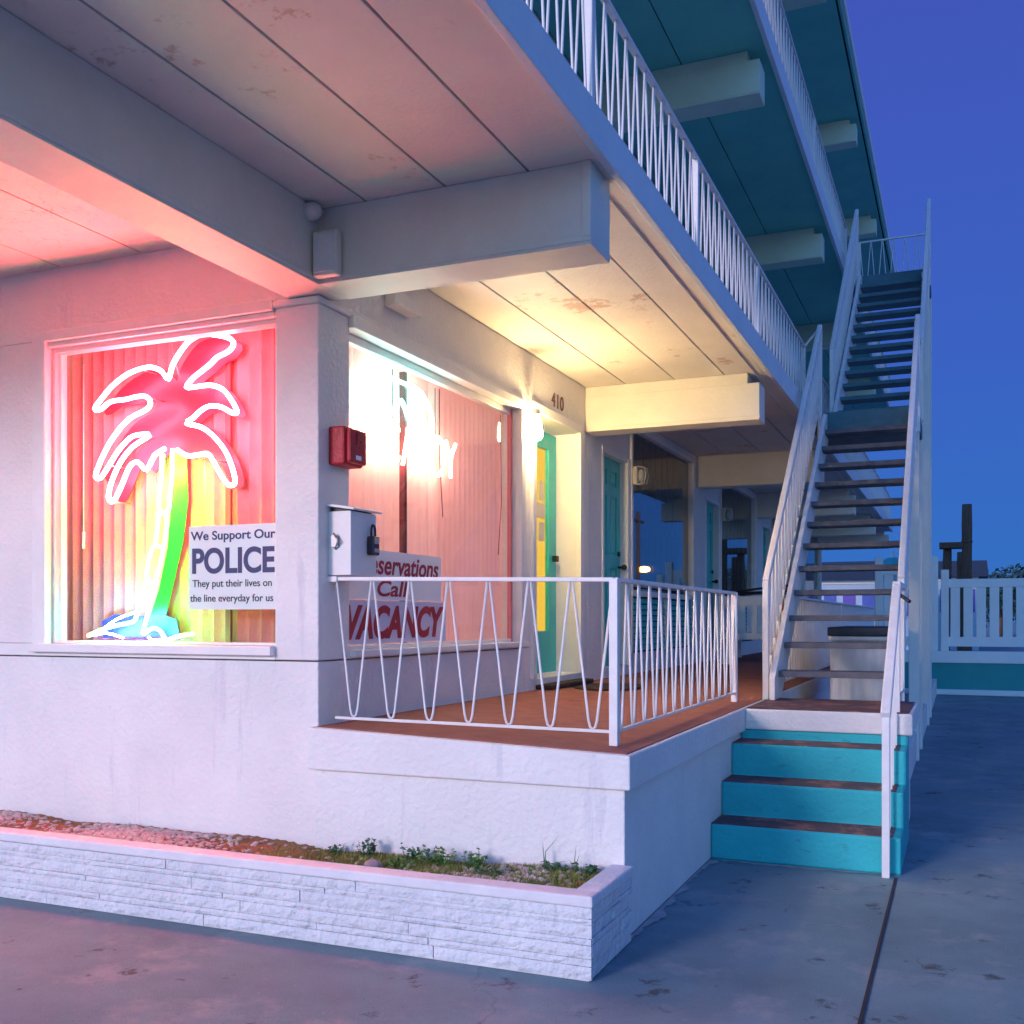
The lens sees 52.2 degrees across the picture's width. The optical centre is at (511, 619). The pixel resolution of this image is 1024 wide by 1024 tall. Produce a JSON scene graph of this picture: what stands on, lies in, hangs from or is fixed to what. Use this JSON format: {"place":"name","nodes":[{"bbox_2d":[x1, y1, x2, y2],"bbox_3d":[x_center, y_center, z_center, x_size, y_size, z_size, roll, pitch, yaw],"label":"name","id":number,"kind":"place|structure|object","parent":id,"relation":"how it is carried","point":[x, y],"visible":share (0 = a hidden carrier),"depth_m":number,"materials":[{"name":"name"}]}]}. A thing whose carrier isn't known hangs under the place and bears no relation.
{"place":"outdoors","nodes":[
{"label":"outdoors","id":0,"kind":"place"},
{"bbox_2d":[0,622,1023,1023],"bbox_3d":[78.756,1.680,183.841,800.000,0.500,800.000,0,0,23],"label":"ground","id":1,"kind":"structure","parent":0,"point":[732,942],"depth_m":4.40,"materials":[{"name":"concrete"}]},
{"bbox_2d":[0,827,632,981],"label":"planter","id":2,"kind":"object","parent":1,"relation":"on","point":[582,932],"visible":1,"depth_m":4.58,"materials":[{"name":"paint"}]},
{"bbox_2d":[0,810,599,888],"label":"soil","id":3,"kind":"structure","parent":2,"relation":"in","point":[240,846],"depth_m":5.31,"materials":[{"name":"brown soil"}]},
{"bbox_2d":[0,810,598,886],"bbox_3d":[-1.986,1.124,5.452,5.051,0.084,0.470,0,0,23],"label":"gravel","id":4,"kind":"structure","parent":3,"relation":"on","point":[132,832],"depth_m":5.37,"materials":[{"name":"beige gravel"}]},
{"bbox_2d":[328,842,346,854],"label":"weed","id":5,"kind":"object","parent":3,"relation":"on","point":[334,848],"visible":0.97,"depth_m":5.15,"materials":[{"name":"green plant"}]},
{"bbox_2d":[355,837,376,857],"bbox_3d":[-0.704,1.106,5.041,0.084,0.116,0.092,0,0,-43],"label":"weed","id":6,"kind":"object","parent":3,"relation":"on","point":[371,849],"visible":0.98,"depth_m":5.04,"materials":[{"name":"green plant"}]},
{"bbox_2d":[364,859,382,867],"bbox_3d":[-0.629,1.121,4.730,0.092,0.068,0.071,0,0,23],"label":"rock","id":7,"kind":"object","parent":3,"relation":"on","point":[373,863],"visible":0.5,"depth_m":4.71,"materials":[{"name":"white stone"}]},
{"bbox_2d":[381,856,415,869],"bbox_3d":[-0.493,1.113,4.741,0.150,0.068,0.161,0,0,23],"label":"weed","id":8,"kind":"object","parent":3,"relation":"on","point":[400,862],"visible":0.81,"depth_m":4.74,"materials":[{"name":"green plant"}]},
{"bbox_2d":[204,835,600,887],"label":"grass","id":9,"kind":"structure","parent":3,"relation":"on","point":[417,867],"depth_m":4.74,"materials":[{"name":"green plant"}]},
{"bbox_2d":[400,842,422,860],"bbox_3d":[-0.472,1.108,4.937,0.107,0.100,0.089,0,0,44],"label":"weed","id":10,"kind":"object","parent":3,"relation":"on","point":[413,853],"visible":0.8,"depth_m":4.93,"materials":[{"name":"green plant"}]},
{"bbox_2d":[416,844,456,864],"bbox_3d":[-0.340,1.101,4.847,0.195,0.106,0.139,0,0,8],"label":"weed","id":11,"kind":"object","parent":3,"relation":"on","point":[441,856],"visible":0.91,"depth_m":4.82,"materials":[{"name":"green plant"}]},
{"bbox_2d":[461,848,487,866],"bbox_3d":[-0.163,1.109,4.809,0.121,0.105,0.095,0,0,23],"label":"weed","id":12,"kind":"object","parent":3,"relation":"on","point":[477,860],"visible":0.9,"depth_m":4.79,"materials":[{"name":"green plant"}]},
{"bbox_2d":[474,864,503,875],"bbox_3d":[-0.107,1.119,4.613,0.148,0.055,0.148,0,0,3],"label":"weed","id":13,"kind":"object","parent":3,"relation":"on","point":[493,871],"visible":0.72,"depth_m":4.62,"materials":[{"name":"green plant"}]},
{"bbox_2d":[543,836,564,866],"bbox_3d":[0.196,1.056,4.699,0.121,0.171,0.013,0,0,23],"label":"grass tuft","id":14,"kind":"object","parent":3,"relation":"on","point":[545,854],"visible":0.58,"depth_m":4.72,"materials":[{"name":"green plant"}]},
{"bbox_2d":[541,860,569,871],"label":"weed","id":15,"kind":"object","parent":3,"relation":"on","point":[557,865],"visible":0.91,"depth_m":4.66,"materials":[{"name":"green plant"}]},
{"bbox_2d":[571,862,600,874],"bbox_3d":[0.321,1.105,4.607,0.133,0.066,0.122,0,0,23],"label":"weed","id":16,"kind":"object","parent":3,"relation":"on","point":[591,869],"visible":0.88,"depth_m":4.60,"materials":[{"name":"green plant"}]},
{"bbox_2d":[0,0,895,845],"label":"motel building","id":17,"kind":"structure","parent":1,"relation":"on","point":[474,182],"depth_m":5.79,"materials":[{"name":"white paint"}]},
{"bbox_2d":[28,299,275,655],"bbox_3d":[-1.984,-0.735,5.808,1.698,1.850,0.205,0,0,23],"label":"window","id":18,"kind":"structure","parent":17,"relation":"in","point":[50,349],"depth_m":6.03,"materials":[{"name":"white paint"}]},
{"bbox_2d":[87,335,247,640],"bbox_3d":[-1.959,-0.731,5.934,1.100,1.716,0.173,0,0,23],"label":"neon palm sign","id":19,"kind":"object","parent":17,"relation":"on","point":[176,419],"visible":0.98,"depth_m":5.98,"materials":[{"name":"pink plastic"}]},
{"bbox_2d":[67,328,274,642],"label":"vertical blinds","id":20,"kind":"object","parent":17,"relation":"attached to","point":[109,545],"visible":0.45,"depth_m":6.14,"materials":[{"name":"fabric"}]},
{"bbox_2d":[189,523,274,609],"bbox_3d":[-1.502,-0.280,5.629,0.595,0.456,0.006,0,0,23],"label":"support sign","id":21,"kind":"object","parent":17,"relation":"attached to","point":[231,566],"visible":1,"depth_m":5.63,"materials":[{"name":"white paper"}]},
{"bbox_2d":[303,201,340,278],"bbox_3d":[-0.931,-1.843,5.060,0.177,0.355,0.128,0,0,23],"label":"junction box","id":22,"kind":"object","parent":17,"relation":"attached to","point":[326,253],"visible":0.98,"depth_m":5.05,"materials":[{"name":"paint"}]},
{"bbox_2d":[329,426,365,468],"bbox_3d":[-0.850,-0.895,5.456,0.136,0.200,0.190,0,0,23],"label":"fire bell box","id":23,"kind":"object","parent":17,"relation":"attached to","point":[347,447],"visible":1,"depth_m":5.38,"materials":[{"name":"red metal"}]},
{"bbox_2d":[327,503,381,576],"bbox_3d":[-0.828,-0.410,5.473,0.163,0.371,0.300,0,0,23],"label":"drop box","id":24,"kind":"object","parent":17,"relation":"attached to","point":[349,527],"visible":0.96,"depth_m":5.38,"materials":[{"name":"white paint"}]},
{"bbox_2d":[367,524,379,555],"bbox_3d":[-0.729,-0.418,5.499,0.046,0.167,0.065,0,0,23],"label":"padlock","id":25,"kind":"object","parent":24,"relation":"hanging from","point":[373,543],"visible":1,"depth_m":5.48,"materials":[{"name":"black metal"}]},
{"bbox_2d":[349,550,440,601],"bbox_3d":[-0.677,-0.253,6.181,0.004,0.285,1.130,0,0,23],"label":"reservations board","id":26,"kind":"object","parent":17,"relation":"attached to","point":[392,564],"visible":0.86,"depth_m":6.22,"materials":[{"name":"white plastic"}]},
{"bbox_2d":[349,600,445,643],"bbox_3d":[-0.665,0.017,6.198,0.008,0.243,1.210,0,0,23],"label":"vacancy board","id":27,"kind":"object","parent":17,"relation":"attached to","point":[429,615],"visible":0.87,"depth_m":6.13,"materials":[{"name":"white plastic"}]},
{"bbox_2d":[350,369,456,477],"bbox_3d":[-0.634,-1.204,6.394,0.024,0.572,1.316,0,0,23],"label":"neon vacancy sign","id":28,"kind":"object","parent":17,"relation":"attached to","point":[376,425],"visible":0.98,"depth_m":6.35,"materials":[{"name":"white glass"}]},
{"bbox_2d":[385,292,421,317],"bbox_3d":[-0.628,-1.821,6.024,0.098,0.097,0.280,0,0,23],"label":"vent hood","id":29,"kind":"object","parent":17,"relation":"attached to","point":[401,303],"visible":0.88,"depth_m":5.99,"materials":[{"name":"white paint"}]},
{"bbox_2d":[349,346,501,644],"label":"vertical blinds","id":30,"kind":"object","parent":17,"relation":"attached to","point":[454,522],"visible":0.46,"depth_m":6.99,"materials":[{"name":"pink fabric"}]},
{"bbox_2d":[348,310,527,656],"bbox_3d":[-0.441,-0.725,6.722,0.195,1.860,2.430,0,0,23],"label":"window","id":31,"kind":"structure","parent":17,"relation":"in","point":[366,335],"depth_m":6.89,"materials":[{"name":"white paint"}]},
{"bbox_2d":[527,408,542,440],"bbox_3d":[0.178,-1.468,7.870,0.099,0.245,0.113,0,0,-31],"label":"wall lamp","id":32,"kind":"object","parent":17,"relation":"attached to","point":[536,433],"visible":1,"depth_m":7.83,"materials":[{"name":"white glass"}]},
{"bbox_2d":[537,431,558,673],"bbox_3d":[0.185,-0.560,8.564,0.085,2.020,0.990,0,0,23],"label":"door","id":33,"kind":"structure","parent":17,"relation":"in","point":[547,558],"depth_m":8.85,"materials":[{"name":"teal paint"}]},
{"bbox_2d":[551,393,563,410],"bbox_3d":[0.371,-1.762,8.474,0.006,0.115,0.270,0,0,23],"label":"house number","id":34,"kind":"object","parent":17,"relation":"attached to","point":[562,406],"visible":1,"depth_m":8.48,"materials":[{"name":"black metal"}]},
{"bbox_2d":[604,456,626,665],"bbox_3d":[0.937,-0.542,9.928,0.134,1.975,0.730,0,0,23],"label":"door","id":35,"kind":"structure","parent":17,"relation":"in","point":[612,567],"depth_m":10.01,"materials":[{"name":"teal paint"}]},
{"bbox_2d":[633,466,648,485],"bbox_3d":[1.276,-1.420,10.354,0.142,0.194,0.102,0,0,23],"label":"wall light","id":36,"kind":"object","parent":17,"relation":"attached to","point":[639,475],"visible":1,"depth_m":10.33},
{"bbox_2d":[628,433,693,599],"bbox_3d":[1.622,-1.090,11.577,0.205,1.720,2.640,0,0,23],"label":"window","id":37,"kind":"structure","parent":17,"relation":"in","point":[647,447],"depth_m":11.76,"materials":[{"name":"white paint"}]},
{"bbox_2d":[526,0,805,393],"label":"balcony railing","id":38,"kind":"object","parent":17,"relation":"on","point":[789,356],"visible":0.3,"depth_m":6.01,"materials":[{"name":"white metal"}]},
{"bbox_2d":[707,504,717,651],"bbox_3d":[2.591,-0.542,13.789,0.134,1.975,0.730,0,0,23],"label":"door","id":39,"kind":"structure","parent":17,"relation":"in","point":[710,581],"depth_m":14.01,"materials":[{"name":"teal paint"}]},
{"bbox_2d":[722,507,732,521],"bbox_3d":[2.930,-1.420,14.215,0.142,0.194,0.102,0,0,23],"label":"wall light","id":40,"kind":"object","parent":17,"relation":"attached to","point":[726,514],"visible":1,"depth_m":14.19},
{"bbox_2d":[719,488,755,595],"bbox_3d":[3.276,-1.090,15.437,0.205,1.720,2.640,0,0,23],"label":"window","id":41,"kind":"structure","parent":17,"relation":"in","point":[739,493],"depth_m":15.90,"materials":[{"name":"white paint"}]},
{"bbox_2d":[763,529,765,574],"bbox_3d":[4.204,-0.542,17.667,0.045,1.975,0.730,0,0,23],"label":"door","id":42,"kind":"structure","parent":17,"relation":"in","point":[764,531],"depth_m":17.89,"materials":[{"name":"teal paint"}]},
{"bbox_2d":[770,519,793,573],"bbox_3d":[4.930,-1.090,19.298,0.205,1.720,2.640,0,0,23],"label":"window","id":43,"kind":"structure","parent":17,"relation":"in","point":[772,520],"depth_m":20.44,"materials":[{"name":"white paint"}]},
{"bbox_2d":[763,0,846,260],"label":"balcony railing","id":44,"kind":"object","parent":17,"relation":"on","point":[812,133],"visible":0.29,"depth_m":10.94,"materials":[{"name":"white metal"}]},
{"bbox_2d":[805,537,820,604],"bbox_3d":[6.634,-1.090,23.137,0.095,1.720,2.640,0,0,23],"label":"window","id":45,"kind":"structure","parent":17,"relation":"in","point":[812,579],"depth_m":23.64,"materials":[{"name":"blue glass"}]},
{"bbox_2d":[822,376,890,518],"bbox_3d":[6.082,-2.495,17.956,0.040,0.650,13.240,0,0,23],"label":"balcony railing","id":46,"kind":"object","parent":17,"relation":"on","point":[876,492],"visible":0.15,"depth_m":17.47,"materials":[{"name":"white metal"}]},
{"bbox_2d":[862,311,890,401],"bbox_3d":[6.889,-5.165,19.840,0.040,0.710,9.140,0,0,23],"label":"balcony railing","id":47,"kind":"object","parent":17,"relation":"on","point":[882,366],"visible":0.1,"depth_m":21.08,"materials":[{"name":"white metal"}]},
{"bbox_2d":[308,652,936,933],"bbox_3d":[4.399,0.986,14.453,2.745,0.888,21.165,0,0,23],"label":"porch","id":48,"kind":"object","parent":1,"relation":"on","point":[644,801],"visible":0.55,"depth_m":5.14,"materials":[{"name":"white paint"}]},
{"bbox_2d":[327,576,737,745],"bbox_3d":[0.747,0.188,5.966,1.336,0.814,3.354,0,0,50],"label":"porch railing","id":49,"kind":"object","parent":48,"relation":"on","point":[616,716],"visible":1,"depth_m":5.26,"materials":[{"name":"white metal"}]},
{"bbox_2d":[536,678,593,689],"bbox_3d":[0.438,0.523,8.461,0.138,0.037,1.000,0,0,23],"label":"door mat","id":50,"kind":"object","parent":48,"relation":"on","point":[563,684],"depth_m":8.32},
{"bbox_2d":[572,683,640,690],"bbox_3d":[0.781,0.550,8.477,0.540,0.016,0.840,0,0,23],"label":"door mat","id":51,"kind":"object","parent":48,"relation":"on","point":[595,687],"depth_m":8.37,"materials":[{"name":"black rubber"}]},
{"bbox_2d":[722,599,730,663],"bbox_3d":[2.671,0.155,12.889,0.200,0.810,0.200,0,0,23],"label":"post","id":52,"kind":"object","parent":48,"relation":"on","point":[725,604],"visible":0.37,"depth_m":12.86,"materials":[{"name":"white paint"}]},
{"bbox_2d":[718,593,761,660],"bbox_3d":[3.254,0.105,14.136,0.650,0.920,1.350,0,0,23],"label":"picket fence","id":53,"kind":"object","parent":48,"relation":"on","point":[751,603],"visible":0.46,"depth_m":13.54,"materials":[{"name":"white paint"}]},
{"bbox_2d":[725,585,787,595],"bbox_3d":[3.157,-0.372,13.465,0.903,0.143,0.104,0,0,23],"label":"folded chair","id":54,"kind":"object","parent":53,"relation":"on","point":[746,592],"visible":0.32,"depth_m":13.49,"materials":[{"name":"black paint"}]},
{"bbox_2d":[769,595,873,681],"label":"wall","id":55,"kind":"structure","parent":48,"relation":"on","point":[809,658],"depth_m":11.08,"materials":[{"name":"white paint"}]},
{"bbox_2d":[762,198,931,760],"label":"open staircase","id":56,"kind":"structure","parent":48,"relation":"on","point":[837,429],"depth_m":10.53,"materials":[{"name":"white paint"}]},
{"bbox_2d":[805,321,921,422],"bbox_3d":[3.860,-2.573,10.767,1.592,0.886,0.707,0,0,-23],"label":"landing railing","id":57,"kind":"object","parent":56,"relation":"on","point":[810,338],"visible":0.21,"depth_m":10.78,"materials":[{"name":"white metal"}]},
{"bbox_2d":[859,233,924,275],"bbox_3d":[5.441,-5.215,14.965,0.998,0.830,1.038,0,0,23],"label":"landing railing","id":58,"kind":"object","parent":56,"relation":"on","point":[881,240],"visible":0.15,"depth_m":15.45,"materials":[{"name":"white metal"}]},
{"bbox_2d":[598,858,901,973],"bbox_3d":[1.247,1.426,5.009,1.067,0.001,2.190,0,0,23],"label":"paint spill","id":59,"kind":"object","parent":1,"relation":"on","point":[658,914],"visible":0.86,"depth_m":5.55,"materials":[{"name":"paint"}]},
{"bbox_2d":[711,729,908,874],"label":"concrete steps","id":60,"kind":"structure","parent":1,"relation":"on","point":[803,799],"depth_m":6.33,"materials":[{"name":"teal paint"}]},
{"bbox_2d":[827,626,887,700],"bbox_3d":[3.357,0.750,9.854,0.550,1.360,1.700,0,0,23],"label":"storage box","id":61,"kind":"object","parent":1,"relation":"on","point":[856,660],"visible":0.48,"depth_m":9.10,"materials":[{"name":"white paint"}]},
{"bbox_2d":[822,561,908,649],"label":"cottage","id":62,"kind":"structure","parent":1,"relation":"on","point":[849,580],"depth_m":42.06,"materials":[{"name":"white wood"}]},
{"bbox_2d":[824,596,835,601],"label":"window","id":63,"kind":"structure","parent":62,"relation":"in","point":[828,598],"depth_m":42.30,"materials":[{"name":"blue"}]},
{"bbox_2d":[843,596,854,604],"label":"window","id":64,"kind":"structure","parent":62,"relation":"in","point":[846,599],"depth_m":42.01,"materials":[{"name":"glass"}]},
{"bbox_2d":[862,595,874,614],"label":"window","id":65,"kind":"structure","parent":62,"relation":"in","point":[867,600],"depth_m":41.71,"materials":[{"name":"blue glass"}]},
{"bbox_2d":[907,589,908,615],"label":"window","id":66,"kind":"structure","parent":62,"relation":"in","point":[908,589],"depth_m":41.14,"materials":[{"name":"blue"}]},
{"bbox_2d":[857,878,896,1023],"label":"paving joint","id":67,"kind":"object","parent":1,"relation":"on","point":[863,1007],"visible":1,"depth_m":4.38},
{"bbox_2d":[880,581,910,877],"bbox_3d":[2.450,0.593,6.588,0.122,1.675,1.859,0,0,23],"label":"step railing","id":68,"kind":"object","parent":1,"relation":"on","point":[892,690],"visible":1,"depth_m":6.09,"materials":[{"name":"white paint"}]},
{"bbox_2d":[942,549,951,650],"bbox_3d":[11.588,-0.220,27.890,0.278,3.304,0.236,0,0,23],"label":"wooden piling","id":69,"kind":"object","parent":1,"relation":"on","point":[947,559],"visible":0.29,"depth_m":27.79,"materials":[{"name":"brown wood"}]},
{"bbox_2d":[939,542,963,549],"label":"dock beam","id":70,"kind":"structure","parent":69,"relation":"on","point":[951,545],"depth_m":27.58,"materials":[{"name":"brown wood"}]},
{"bbox_2d":[957,552,961,650],"bbox_3d":[12.186,-0.195,28.395,0.198,3.250,0.193,0,0,23],"label":"wooden piling","id":71,"kind":"object","parent":1,"relation":"on","point":[959,568],"visible":0.29,"depth_m":28.32,"materials":[{"name":"brown wood"}]},
{"bbox_2d":[938,560,988,650],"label":"cottage","id":72,"kind":"structure","parent":1,"relation":"on","point":[979,569],"depth_m":48.12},
{"bbox_2d":[973,589,974,611],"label":"window","id":73,"kind":"structure","parent":72,"relation":"in","point":[973,589],"depth_m":47.53,"materials":[{"name":"glass"}]},
{"bbox_2d":[905,650,1023,696],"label":"pool wall","id":74,"kind":"structure","parent":1,"relation":"on","point":[990,673],"depth_m":19.63,"materials":[{"name":"teal paint"}]},
{"bbox_2d":[875,556,937,650],"bbox_3d":[7.628,-0.295,20.220,1.140,1.810,0.140,0,0,23],"label":"picket fence","id":75,"kind":"object","parent":74,"relation":"on","point":[888,579],"visible":0.39,"depth_m":20.30,"materials":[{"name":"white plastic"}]},
{"bbox_2d":[941,570,1023,650],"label":"picket fence","id":76,"kind":"object","parent":74,"relation":"on","point":[981,639],"visible":1,"depth_m":19.67,"materials":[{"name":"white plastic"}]},
{"bbox_2d":[961,504,972,650],"bbox_3d":[11.974,-0.795,27.507,0.275,4.450,0.268,0,0,23],"label":"wooden piling","id":77,"kind":"object","parent":1,"relation":"on","point":[967,540],"visible":0.45,"depth_m":27.41,"materials":[{"name":"brown wood"}]},
{"bbox_2d":[986,569,1023,635],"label":"tree","id":78,"kind":"object","parent":1,"relation":"on","point":[1000,605],"visible":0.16,"depth_m":85.63,"materials":[{"name":"green plant"}]},
{"bbox_2d":[987,563,1023,620],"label":"tree","id":79,"kind":"object","parent":1,"relation":"on","point":[1014,574],"visible":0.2,"depth_m":87.19,"materials":[{"name":"green plant"}]},
{"bbox_2d":[865,548,905,649],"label":"pavilion","id":80,"kind":"structure","parent":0,"point":[892,559],"depth_m":33.72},
{"bbox_2d":[822,0,1023,621],"label":"sky","id":81,"kind":"structure","parent":0,"point":[942,81],"materials":[{"name":"blue"}]}
]}

